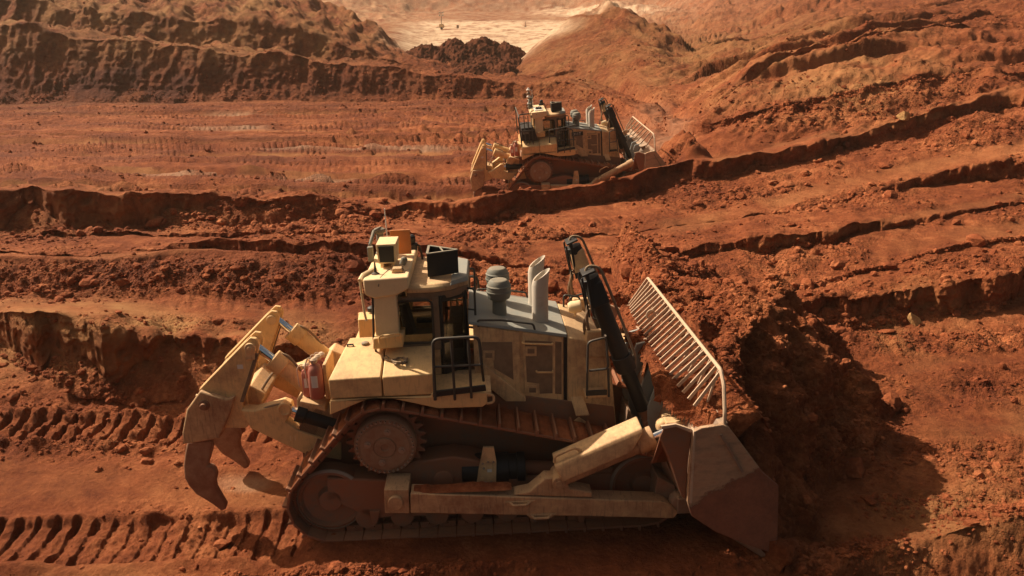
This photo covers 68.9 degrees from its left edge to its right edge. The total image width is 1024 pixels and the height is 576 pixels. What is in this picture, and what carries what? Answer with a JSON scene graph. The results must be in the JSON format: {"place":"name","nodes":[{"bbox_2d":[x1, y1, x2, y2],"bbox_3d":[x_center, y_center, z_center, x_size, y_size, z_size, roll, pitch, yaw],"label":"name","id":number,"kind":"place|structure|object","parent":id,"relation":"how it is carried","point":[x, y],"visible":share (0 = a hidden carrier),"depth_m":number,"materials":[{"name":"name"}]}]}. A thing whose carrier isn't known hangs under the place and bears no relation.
{"place":"outdoors","nodes":[
{"label":"outdoors","id":0,"kind":"place"},
{"bbox_2d":[439,12,443,29],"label":"light tower","id":1,"kind":"structure","parent":0,"point":[441,26],"depth_m":224.07,"materials":[{"name":"beige metal"}]},
{"bbox_2d":[0,0,1023,575],"bbox_3d":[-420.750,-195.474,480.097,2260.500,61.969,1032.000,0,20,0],"label":"ground","id":2,"kind":"structure","parent":0,"point":[40,518],"depth_m":30.44,"materials":[{"name":"red soil"}]},
{"bbox_2d":[406,36,525,75],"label":"ore heap","id":3,"kind":"object","parent":2,"relation":"on","point":[481,55],"visible":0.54,"depth_m":96.16,"materials":[{"name":"brown soil"}]},
{"bbox_2d":[183,208,778,556],"bbox_3d":[-1.002,1.333,14.486,10.509,5.625,6.150,-2,17,-2],"label":"bulldozer","id":4,"kind":"object","parent":2,"relation":"on","point":[500,403],"visible":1,"depth_m":13.39,"materials":[{"name":"metal"}]},
{"bbox_2d":[438,290,467,373],"bbox_3d":[-1.054,0.784,13.486,0.610,1.487,0.161,-16,26,-38],"label":"cab door","id":5,"kind":"structure","parent":4,"relation":"in","point":[442,298],"depth_m":13.46,"materials":[{"name":"black paint"}]},
{"bbox_2d":[444,292,467,335],"bbox_3d":[-1.115,0.308,15.018,0.658,1.505,0.138,13,24,32],"label":"cab door","id":6,"kind":"structure","parent":4,"relation":"in","point":[447,307],"depth_m":15.21,"materials":[{"name":"black paint"}]},
{"bbox_2d":[480,326,519,390],"bbox_3d":[-0.210,1.334,13.530,0.712,1.386,0.048,-2,17,-2],"label":"engine door","id":7,"kind":"structure","parent":4,"relation":"in","point":[500,347],"depth_m":13.46,"materials":[{"name":"beige metal"}]},
{"bbox_2d":[522,332,562,399],"bbox_3d":[0.557,1.531,13.595,0.745,1.569,0.118,-2,17,-2],"label":"engine door","id":8,"kind":"structure","parent":4,"relation":"in","point":[542,354],"depth_m":13.58,"materials":[{"name":"beige metal"}]},
{"bbox_2d":[0,0,1023,575],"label":"loose clods","id":9,"kind":"object","parent":2,"relation":"on","point":[850,550],"visible":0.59,"depth_m":22.58,"materials":[{"name":"soil"}]},
{"bbox_2d":[470,88,665,196],"bbox_3d":[2.790,-7.424,39.082,10.177,6.163,6.150,-5,22,-1],"label":"bulldozer","id":10,"kind":"object","parent":2,"relation":"on","point":[569,152],"visible":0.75,"depth_m":38.05,"materials":[{"name":"yellow paint"}]},
{"bbox_2d":[557,117,566,146],"bbox_3d":[2.524,-7.953,37.990,0.716,1.524,0.091,-16,25,-37],"label":"cab door","id":11,"kind":"structure","parent":10,"relation":"in","point":[559,145],"depth_m":38.00,"materials":[{"name":"black paint"}]},
{"bbox_2d":[571,129,585,152],"bbox_3d":[3.396,-7.453,38.071,0.712,1.386,0.048,-5,22,-1],"label":"engine door","id":12,"kind":"structure","parent":10,"relation":"in","point":[579,141],"depth_m":38.03,"materials":[{"name":"beige metal"}]},
{"bbox_2d":[586,130,600,155],"bbox_3d":[4.158,-7.301,38.130,0.745,1.569,0.118,-5,22,-1],"label":"engine door","id":13,"kind":"structure","parent":10,"relation":"in","point":[593,139],"depth_m":38.11,"materials":[{"name":"beige metal"}]},
{"bbox_2d":[565,222,895,575],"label":"soil heap","id":14,"kind":"object","parent":2,"relation":"on","point":[790,526],"visible":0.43,"depth_m":14.22,"materials":[{"name":"brown soil"}]},
{"bbox_2d":[846,456,864,478],"bbox_3d":[6.986,3.642,15.306,0.531,0.440,0.748,16,25,36],"label":"boulder","id":15,"kind":"object","parent":2,"relation":"on","point":[855,468],"visible":0.69,"depth_m":15.03,"materials":[{"name":"stone"}]},
{"bbox_2d":[896,111,910,120],"bbox_3d":[20.835,-9.164,39.733,0.548,0.512,0.540,-10,22,-26],"label":"boulder","id":16,"kind":"object","parent":2,"relation":"on","point":[904,116],"visible":1,"depth_m":39.56,"materials":[{"name":"beige stone"}]},
{"bbox_2d":[907,313,922,326],"bbox_3d":[11.885,1.019,21.968,0.356,0.711,0.284,-25,2,-14],"label":"boulder","id":17,"kind":"object","parent":2,"relation":"on","point":[914,320],"visible":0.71,"depth_m":21.87,"materials":[{"name":"beige stone"}]}
]}

